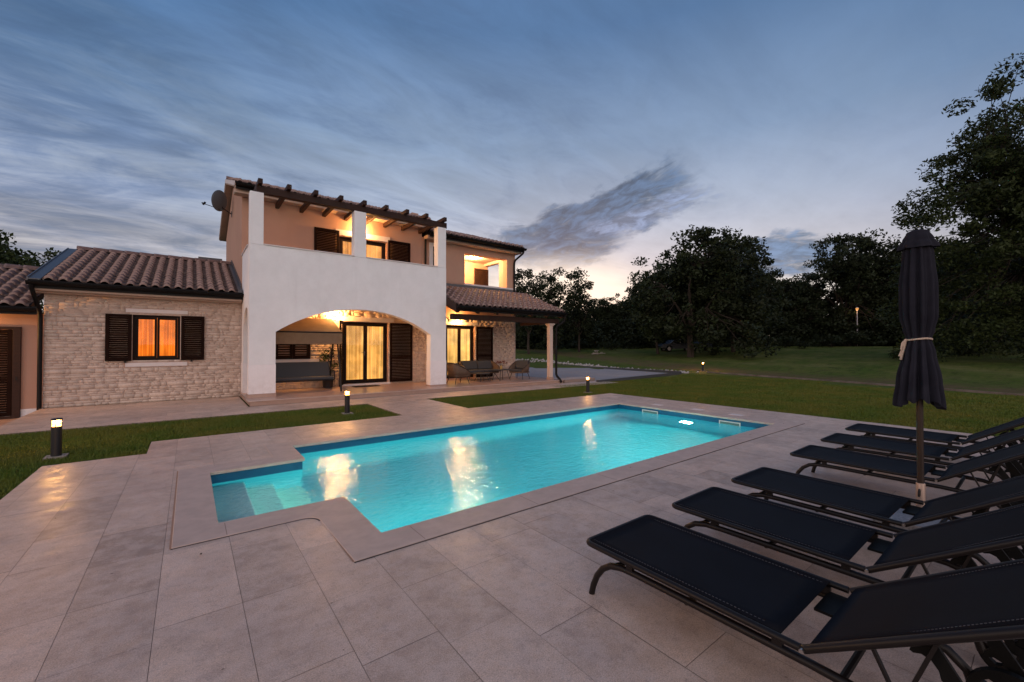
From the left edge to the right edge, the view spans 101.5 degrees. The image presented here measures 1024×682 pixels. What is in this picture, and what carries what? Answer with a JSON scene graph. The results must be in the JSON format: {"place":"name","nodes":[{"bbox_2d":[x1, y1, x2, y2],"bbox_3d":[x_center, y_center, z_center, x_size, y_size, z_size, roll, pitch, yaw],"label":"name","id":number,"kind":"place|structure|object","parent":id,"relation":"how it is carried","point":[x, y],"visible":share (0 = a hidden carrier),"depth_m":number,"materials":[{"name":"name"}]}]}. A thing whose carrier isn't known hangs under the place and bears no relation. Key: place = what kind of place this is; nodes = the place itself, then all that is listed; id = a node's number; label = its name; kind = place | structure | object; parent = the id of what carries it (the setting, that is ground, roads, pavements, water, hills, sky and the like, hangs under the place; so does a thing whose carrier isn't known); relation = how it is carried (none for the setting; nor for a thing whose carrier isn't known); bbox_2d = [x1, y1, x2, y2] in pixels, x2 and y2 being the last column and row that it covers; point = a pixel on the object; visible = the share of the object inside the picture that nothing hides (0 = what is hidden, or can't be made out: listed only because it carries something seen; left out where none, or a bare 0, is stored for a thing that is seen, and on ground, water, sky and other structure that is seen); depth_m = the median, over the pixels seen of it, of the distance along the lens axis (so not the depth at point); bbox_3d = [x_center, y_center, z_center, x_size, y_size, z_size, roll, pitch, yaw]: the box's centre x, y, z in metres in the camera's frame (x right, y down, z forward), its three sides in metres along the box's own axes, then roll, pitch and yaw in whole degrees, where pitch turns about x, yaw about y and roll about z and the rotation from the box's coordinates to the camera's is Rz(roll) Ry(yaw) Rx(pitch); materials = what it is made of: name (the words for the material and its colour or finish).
{"place":"outdoors","nodes":[
{"label":"outdoors","id":0,"kind":"place"},
{"bbox_2d":[0,394,1006,681],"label":"patio paving","id":1,"kind":"structure","parent":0,"point":[418,582],"depth_m":2.64,"materials":[{"name":"grey tile"}]},
{"bbox_2d":[171,401,800,561],"bbox_3d":[0.531,1.647,7.092,9.720,0.040,4.460,1,-1,-38],"label":"pool coping","id":2,"kind":"object","parent":1,"relation":"on","point":[355,532],"visible":0.88,"depth_m":4.12,"materials":[{"name":"stone"}]},
{"bbox_2d":[171,423,804,562],"bbox_3d":[1.628,1.621,5.779,9.864,0.006,1.065,1,-1,-38],"label":"coping joint","id":3,"kind":"object","parent":2,"relation":"on","point":[466,527],"visible":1,"depth_m":3.69,"materials":[{"name":"grey"}]},
{"bbox_2d":[224,403,776,538],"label":"coping seams","id":4,"kind":"object","parent":2,"relation":"on","point":[521,496],"visible":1,"depth_m":4.17,"materials":[{"name":"grey"}]},
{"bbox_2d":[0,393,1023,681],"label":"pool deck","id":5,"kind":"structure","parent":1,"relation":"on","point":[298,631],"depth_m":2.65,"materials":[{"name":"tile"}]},
{"bbox_2d":[169,471,353,561],"bbox_3d":[-2.791,1.593,3.833,3.694,0.001,0.925,0,-1,31],"label":"sealant line","id":6,"kind":"object","parent":5,"relation":"on","point":[173,521],"visible":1,"depth_m":3.60,"materials":[{"name":"grey"}]},
{"bbox_2d":[586,514,1023,681],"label":"sun lounger","id":7,"kind":"object","parent":5,"relation":"on","point":[929,617],"visible":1,"depth_m":1.84,"materials":[{"name":"black mesh fabric"},{"name":"dark metal"}]},
{"bbox_2d":[672,487,1023,669],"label":"sun lounger","id":8,"kind":"object","parent":5,"relation":"on","point":[960,542],"visible":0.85,"depth_m":2.54,"materials":[{"name":"black mesh fabric"},{"name":"dark metal"}]},
{"bbox_2d":[731,467,1023,564],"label":"sun lounger","id":9,"kind":"object","parent":5,"relation":"on","point":[883,507],"visible":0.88,"depth_m":3.21,"materials":[{"name":"black mesh fabric"},{"name":"dark metal"}]},
{"bbox_2d":[790,442,1023,508],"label":"sun lounger","id":10,"kind":"object","parent":5,"relation":"on","point":[822,456],"visible":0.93,"depth_m":4.15,"materials":[{"name":"black mesh fabric"},{"name":"dark metal"}]},
{"bbox_2d":[873,229,960,529],"bbox_3d":[3.543,0.312,3.640,0.540,2.565,0.540,1,-1,-38],"label":"parasol","id":11,"kind":"object","parent":5,"relation":"on","point":[919,379],"visible":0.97,"depth_m":3.59,"materials":[{"name":"charcoal cloth"},{"name":"wood"},{"name":"metal"}]},
{"bbox_2d":[820,428,1023,479],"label":"sun lounger","id":12,"kind":"object","parent":5,"relation":"on","point":[847,441],"visible":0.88,"depth_m":4.89,"materials":[{"name":"black mesh fabric"},{"name":"dark metal"}]},
{"bbox_2d":[845,417,1023,465],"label":"sun lounger","id":13,"kind":"object","parent":5,"relation":"on","point":[869,430],"visible":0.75,"depth_m":5.67,"materials":[{"name":"black mesh fabric"},{"name":"dark metal"}]},
{"bbox_2d":[0,346,1023,497],"bbox_3d":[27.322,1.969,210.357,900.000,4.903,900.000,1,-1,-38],"label":"ground","id":14,"kind":"structure","parent":0,"point":[873,364],"depth_m":29.08,"materials":[{"name":"green plant"}]},
{"bbox_2d":[0,418,17,425],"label":"forecourt","id":15,"kind":"structure","parent":14,"relation":"on","point":[3,421],"depth_m":9.90,"materials":[{"name":"stone"}]},
{"bbox_2d":[0,264,44,418],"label":"annex","id":16,"kind":"object","parent":15,"relation":"on","point":[18,347],"visible":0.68,"depth_m":10.23,"materials":[{"name":"beige paint"}]},
{"bbox_2d":[0,326,21,418],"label":"door","id":17,"kind":"structure","parent":16,"relation":"in","point":[12,379],"depth_m":10.13,"materials":[{"name":"brown wood"}]},
{"bbox_2d":[0,230,60,313],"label":"broadleaf tree","id":18,"kind":"object","parent":14,"relation":"on","point":[8,255],"visible":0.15,"depth_m":26.21,"materials":[{"name":"green plant"}]},
{"bbox_2d":[42,418,68,460],"bbox_3d":[-6.426,1.370,5.902,0.220,0.565,0.220,1,-1,-38],"label":"bollard lamp","id":19,"kind":"object","parent":14,"relation":"on","point":[56,444],"visible":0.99,"depth_m":5.87,"materials":[{"name":"brown metal"}]},
{"bbox_2d":[25,176,567,410],"bbox_3d":[-7.077,-2.055,17.050,15.720,8.227,10.589,1,-1,-38],"label":"villa","id":20,"kind":"object","parent":14,"relation":"on","point":[404,296],"visible":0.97,"depth_m":12.86,"materials":[{"name":"paint"}]},
{"bbox_2d":[105,308,204,366],"bbox_3d":[-9.996,-0.086,11.810,2.110,1.590,0.348,1,-1,-38],"label":"window","id":21,"kind":"structure","parent":20,"relation":"in","point":[154,337],"depth_m":11.78,"materials":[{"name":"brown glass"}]},
{"bbox_2d":[202,190,231,216],"bbox_3d":[-10.978,-5.198,15.762,0.763,0.780,0.953,0,-1,30],"label":"satellite dish","id":22,"kind":"object","parent":20,"relation":"attached to","point":[219,200],"visible":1,"depth_m":15.51,"materials":[{"name":"grey metal"}]},
{"bbox_2d":[276,344,318,362],"bbox_3d":[-7.206,0.234,13.822,1.550,0.990,0.101,1,-1,-38],"label":"window","id":23,"kind":"structure","parent":20,"relation":"in","point":[292,357],"depth_m":13.79,"materials":[{"name":"brown wood"}]},
{"bbox_2d":[314,227,410,261],"bbox_3d":[-5.437,-2.717,15.371,3.460,2.410,0.378,1,-1,-38],"label":"door","id":24,"kind":"structure","parent":20,"relation":"in","point":[344,244],"depth_m":15.34,"materials":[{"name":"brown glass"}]},
{"bbox_2d":[336,316,412,386],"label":"door","id":25,"kind":"structure","parent":20,"relation":"in","point":[363,351],"depth_m":15.62,"materials":[{"name":"brown glass"}]},
{"bbox_2d":[429,242,433,265],"bbox_3d":[-3.075,-3.267,17.015,0.640,1.390,0.049,1,-1,-38],"label":"window","id":26,"kind":"structure","parent":20,"relation":"in","point":[431,245],"depth_m":16.86,"materials":[{"name":"white"}]},
{"bbox_2d":[446,322,492,378],"bbox_3d":[-1.952,0.390,18.019,2.500,2.360,0.380,1,-1,-38],"label":"door","id":27,"kind":"structure","parent":20,"relation":"in","point":[459,339],"depth_m":18.12,"materials":[{"name":"brown glass"}]},
{"bbox_2d":[0,387,610,499],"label":"grass","id":28,"kind":"structure","parent":14,"relation":"on","point":[39,441],"depth_m":7.71,"materials":[{"name":"green plant"}]},
{"bbox_2d":[342,390,353,414],"bbox_3d":[-3.816,1.416,9.692,0.220,0.565,0.220,1,-1,-38],"label":"bollard lamp","id":29,"kind":"object","parent":28,"relation":"on","point":[347,404],"visible":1,"depth_m":9.64,"materials":[{"name":"brown metal"}]},
{"bbox_2d":[583,376,590,392],"bbox_3d":[2.551,1.470,14.077,0.220,0.565,0.220,1,-1,-38],"label":"bollard lamp","id":30,"kind":"object","parent":28,"relation":"on","point":[587,386],"visible":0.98,"depth_m":14.03,"materials":[{"name":"brown metal"}]},
{"bbox_2d":[0,381,614,436],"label":"walkway","id":31,"kind":"structure","parent":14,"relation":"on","point":[37,420],"depth_m":10.20,"materials":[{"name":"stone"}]},
{"bbox_2d":[240,380,562,405],"bbox_3d":[-3.108,1.676,15.219,11.190,0.120,2.660,1,-1,-38],"label":"terrace step","id":32,"kind":"object","parent":14,"relation":"on","point":[262,403],"visible":0.43,"depth_m":12.93,"materials":[{"name":"stone"}]},
{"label":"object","id":33,"kind":"structure","parent":32,"relation":"on","visible":0},
{"bbox_2d":[240,376,557,400],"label":"terrace floor","id":34,"kind":"structure","parent":33,"relation":"on","point":[299,393],"depth_m":13.93,"materials":[{"name":"tile"}]},
{"bbox_2d":[276,318,342,390],"bbox_3d":[-6.620,0.407,12.985,2.280,2.336,1.453,1,-1,-38],"label":"swing seat","id":35,"kind":"object","parent":34,"relation":"on","point":[314,331],"visible":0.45,"depth_m":13.01,"materials":[{"name":"fabric"}]},
{"bbox_2d":[319,347,338,387],"bbox_3d":[-6.225,0.896,14.198,0.848,1.374,0.742,1,-1,-38],"label":"potted plant","id":36,"kind":"object","parent":34,"relation":"on","point":[327,383],"visible":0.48,"depth_m":14.13,"materials":[{"name":"green plant"}]},
{"bbox_2d":[352,385,379,386],"bbox_3d":[-5.120,1.581,14.694,0.840,0.014,0.480,1,-1,-38],"label":"door mat","id":37,"kind":"object","parent":34,"relation":"on","point":[366,386],"depth_m":14.58,"materials":[{"name":"brown fabric"}]},
{"bbox_2d":[446,362,470,384],"bbox_3d":[-2.039,1.205,15.771,0.748,0.802,0.773,1,-1,-38],"label":"armchair","id":38,"kind":"object","parent":34,"relation":"on","point":[456,370],"visible":1,"depth_m":15.48,"materials":[{"name":"wicker"}]},
{"bbox_2d":[458,360,499,378],"bbox_3d":[-1.357,1.228,17.564,1.784,0.804,0.807,1,-1,-38],"label":"garden sofa","id":39,"kind":"object","parent":34,"relation":"on","point":[476,366],"visible":0.76,"depth_m":17.63,"materials":[{"name":"wicker"}]},
{"bbox_2d":[474,372,489,381],"bbox_3d":[-1.201,1.445,16.704,0.660,0.344,0.660,1,-1,-38],"label":"side table","id":40,"kind":"object","parent":34,"relation":"on","point":[477,373],"visible":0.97,"depth_m":16.62,"materials":[{"name":"brown"}]},
{"bbox_2d":[491,369,511,380],"bbox_3d":[-0.439,1.391,17.190,0.840,0.464,0.840,1,-1,-38],"label":"side table","id":41,"kind":"object","parent":34,"relation":"on","point":[500,370],"visible":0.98,"depth_m":17.02,"materials":[{"name":"brown metal"}]},
{"bbox_2d":[496,360,507,368],"bbox_3d":[-0.433,0.972,17.173,0.434,0.371,0.442,0,-1,17],"label":"flower vase","id":42,"kind":"object","parent":41,"relation":"on","point":[501,367],"visible":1,"depth_m":17.16,"materials":[{"name":"brown ceramic"}]},
{"bbox_2d":[508,360,529,379],"bbox_3d":[0.334,1.231,17.916,0.793,0.802,0.748,0,-1,32],"label":"armchair","id":43,"kind":"object","parent":34,"relation":"on","point":[519,366],"visible":0.99,"depth_m":17.94,"materials":[{"name":"wicker"}]},
{"bbox_2d":[245,380,559,401],"bbox_3d":[-2.501,1.601,14.432,11.290,0.027,0.750,1,-1,-38],"label":"terrace edge","id":44,"kind":"object","parent":33,"relation":"on","point":[247,400],"visible":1,"depth_m":12.86,"materials":[{"name":"stone"}]},
{"bbox_2d":[368,399,465,414],"bbox_3d":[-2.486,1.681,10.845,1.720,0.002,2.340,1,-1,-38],"label":"path","id":45,"kind":"structure","parent":14,"relation":"on","point":[425,405],"depth_m":10.72,"materials":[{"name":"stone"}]},
{"bbox_2d":[515,268,564,353],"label":"airy tree","id":46,"kind":"object","parent":14,"relation":"on","point":[530,284],"visible":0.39,"depth_m":43.76,"materials":[{"name":"green plant"}]},
{"bbox_2d":[531,267,589,353],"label":"airy tree","id":47,"kind":"object","parent":14,"relation":"on","point":[555,288],"visible":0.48,"depth_m":44.23,"materials":[{"name":"green plant"}]},
{"bbox_2d":[557,279,602,351],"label":"airy tree","id":48,"kind":"object","parent":14,"relation":"on","point":[585,323],"visible":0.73,"depth_m":46.54,"materials":[{"name":"green plant"}]},
{"bbox_2d":[585,297,621,344],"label":"oak tree","id":49,"kind":"object","parent":14,"relation":"on","point":[600,303],"visible":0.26,"depth_m":57.94,"materials":[{"name":"green plant"}]},
{"bbox_2d":[515,358,697,372],"bbox_3d":[5.567,1.727,30.776,3.960,0.641,16.085,1,-1,-38],"label":"rubble strip","id":50,"kind":"object","parent":14,"relation":"on","point":[568,363],"visible":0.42,"depth_m":31.91,"materials":[{"name":"grey stone"}]},
{"bbox_2d":[569,365,681,381],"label":"driveway kerb","id":51,"kind":"structure","parent":14,"relation":"on","point":[667,373],"depth_m":22.69,"materials":[{"name":"grey"}]},
{"bbox_2d":[602,291,648,344],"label":"oak tree","id":52,"kind":"object","parent":14,"relation":"on","point":[626,313],"visible":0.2,"depth_m":56.82,"materials":[{"name":"green plant"}]},
{"bbox_2d":[623,266,674,353],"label":"slender tree","id":53,"kind":"object","parent":14,"relation":"on","point":[655,333],"visible":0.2,"depth_m":42.63,"materials":[{"name":"green plant"}]},
{"bbox_2d":[658,339,698,351],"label":"parked car","id":54,"kind":"object","parent":14,"relation":"on","point":[668,345],"visible":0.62,"depth_m":46.17,"materials":[{"name":"grey paint"}]},
{"bbox_2d":[646,254,730,345],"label":"oak tree","id":55,"kind":"object","parent":14,"relation":"on","point":[672,295],"visible":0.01,"depth_m":54.28,"materials":[{"name":"green plant"}]},
{"bbox_2d":[617,224,780,357],"bbox_3d":[17.018,-3.970,38.466,11.893,11.716,13.266,1,-1,-38],"label":"oak tree","id":56,"kind":"object","parent":14,"relation":"on","point":[688,282],"visible":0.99,"depth_m":35.80,"materials":[{"name":"green plant"}]},
{"bbox_2d":[515,310,935,349],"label":"undergrowth","id":57,"kind":"object","parent":14,"relation":"on","point":[628,335],"visible":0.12,"depth_m":53.59,"materials":[{"name":"green plant"}]},
{"bbox_2d":[674,235,793,351],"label":"oak tree","id":58,"kind":"object","parent":14,"relation":"on","point":[768,308],"visible":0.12,"depth_m":40.09,"materials":[{"name":"green plant"}]},
{"bbox_2d":[753,335,779,349],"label":"shrub","id":59,"kind":"object","parent":14,"relation":"on","point":[768,340],"visible":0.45,"depth_m":45.66,"materials":[{"name":"green plant"}]},
{"bbox_2d":[749,266,794,336],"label":"oak tree","id":60,"kind":"object","parent":14,"relation":"on","point":[761,271],"visible":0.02,"depth_m":54.45,"materials":[{"name":"green plant"}]},
{"bbox_2d":[776,336,800,347],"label":"shrub","id":61,"kind":"object","parent":14,"relation":"on","point":[789,341],"visible":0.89,"depth_m":48.57,"materials":[{"name":"green plant"}]},
{"bbox_2d":[756,267,836,335],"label":"oak tree","id":62,"kind":"object","parent":14,"relation":"on","point":[780,275],"visible":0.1,"depth_m":57.46,"materials":[{"name":"green plant"}]},
{"bbox_2d":[793,341,820,348],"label":"shrub","id":63,"kind":"object","parent":14,"relation":"on","point":[802,343],"visible":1,"depth_m":45.75,"materials":[{"name":"green plant"}]},
{"bbox_2d":[769,278,848,341],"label":"oak tree","id":64,"kind":"object","parent":14,"relation":"on","point":[797,306],"visible":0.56,"depth_m":53.97,"materials":[{"name":"green plant"}]},
{"bbox_2d":[821,330,871,346],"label":"shrub","id":65,"kind":"object","parent":14,"relation":"on","point":[863,336],"visible":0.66,"depth_m":48.66,"materials":[{"name":"green plant"}]},
{"bbox_2d":[791,227,904,346],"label":"oak tree","id":66,"kind":"object","parent":14,"relation":"on","point":[837,269],"visible":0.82,"depth_m":50.80,"materials":[{"name":"green plant"}]},
{"bbox_2d":[825,243,901,335],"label":"oak tree","id":67,"kind":"object","parent":14,"relation":"on","point":[885,283],"visible":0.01,"depth_m":52.57,"materials":[{"name":"green plant"}]},
{"bbox_2d":[707,372,1023,395],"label":"lawn edging","id":68,"kind":"object","parent":14,"relation":"on","point":[976,391],"visible":0.78,"depth_m":17.51,"materials":[{"name":"grey stone"}]},
{"bbox_2d":[855,237,984,341],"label":"oak tree","id":69,"kind":"object","parent":14,"relation":"on","point":[893,292],"visible":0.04,"depth_m":50.86,"materials":[{"name":"green plant"}]},
{"bbox_2d":[867,52,1023,361],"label":"walnut tree","id":70,"kind":"object","parent":14,"relation":"on","point":[996,155],"visible":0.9,"depth_m":25.73,"materials":[{"name":"green plant"}]},
{"bbox_2d":[935,235,1022,345],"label":"oak tree","id":71,"kind":"object","parent":14,"relation":"on","point":[952,277],"visible":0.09,"depth_m":44.89,"materials":[{"name":"green plant"}]},
{"bbox_2d":[935,286,1023,356],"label":"hedge","id":72,"kind":"object","parent":14,"relation":"on","point":[969,350],"visible":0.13,"depth_m":32.31,"materials":[{"name":"green plant"}]},
{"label":"pool basin","id":73,"kind":"structure","parent":14,"relation":"in","visible":0},
{"bbox_2d":[212,408,756,531],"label":"pool water","id":74,"kind":"structure","parent":73,"relation":"in","point":[384,486],"depth_m":5.91,"materials":[{"name":"teal liquid"}]},
{"bbox_2d":[210,404,767,482],"bbox_3d":[0.490,1.736,7.071,9.066,0.140,3.856,1,-1,-38],"label":"waterline band","id":75,"kind":"object","parent":73,"relation":"attached to","point":[216,478],"visible":0.17,"depth_m":7.81,"materials":[{"name":"blue tile"}]},
{"bbox_2d":[642,409,657,413],"bbox_3d":[3.490,1.822,10.587,0.014,0.135,0.450,1,-1,-38],"label":"skimmer","id":76,"kind":"object","parent":73,"relation":"attached to","point":[650,411],"visible":0.49,"depth_m":10.58,"materials":[{"name":"white plastic"}]},
{"bbox_2d":[719,420,740,425],"bbox_3d":[4.692,1.803,9.026,0.014,0.135,0.450,1,-1,-38],"label":"skimmer","id":77,"kind":"object","parent":73,"relation":"attached to","point":[729,422],"visible":0.53,"depth_m":9.02,"materials":[{"name":"white plastic"}]},
{"bbox_2d":[0,0,1023,311],"label":"sky","id":78,"kind":"structure","parent":0,"point":[585,135],"materials":[{"name":"blue"}]},
{"bbox_2d":[515,367,662,380],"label":"driveway","id":79,"kind":"structure","parent":0,"point":[598,374],"depth_m":23.50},
{"bbox_2d":[561,377,594,382],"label":"paved path","id":80,"kind":"structure","parent":79,"relation":"on","point":[577,380],"depth_m":18.06,"materials":[{"name":"beige stone"}]},
{"bbox_2d":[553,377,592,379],"bbox_3d":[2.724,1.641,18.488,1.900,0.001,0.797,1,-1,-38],"label":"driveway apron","id":81,"kind":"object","parent":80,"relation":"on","point":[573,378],"visible":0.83,"depth_m":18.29,"materials":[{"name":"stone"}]},
{"bbox_2d":[556,381,1023,435],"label":"grass","id":82,"kind":"structure","parent":0,"point":[972,420],"depth_m":10.66,"materials":[{"name":"green plant"}]},
{"bbox_2d":[621,374,1023,414],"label":"grass","id":83,"kind":"structure","parent":0,"point":[986,402],"depth_m":14.58,"materials":[{"name":"green plant"}]}
]}

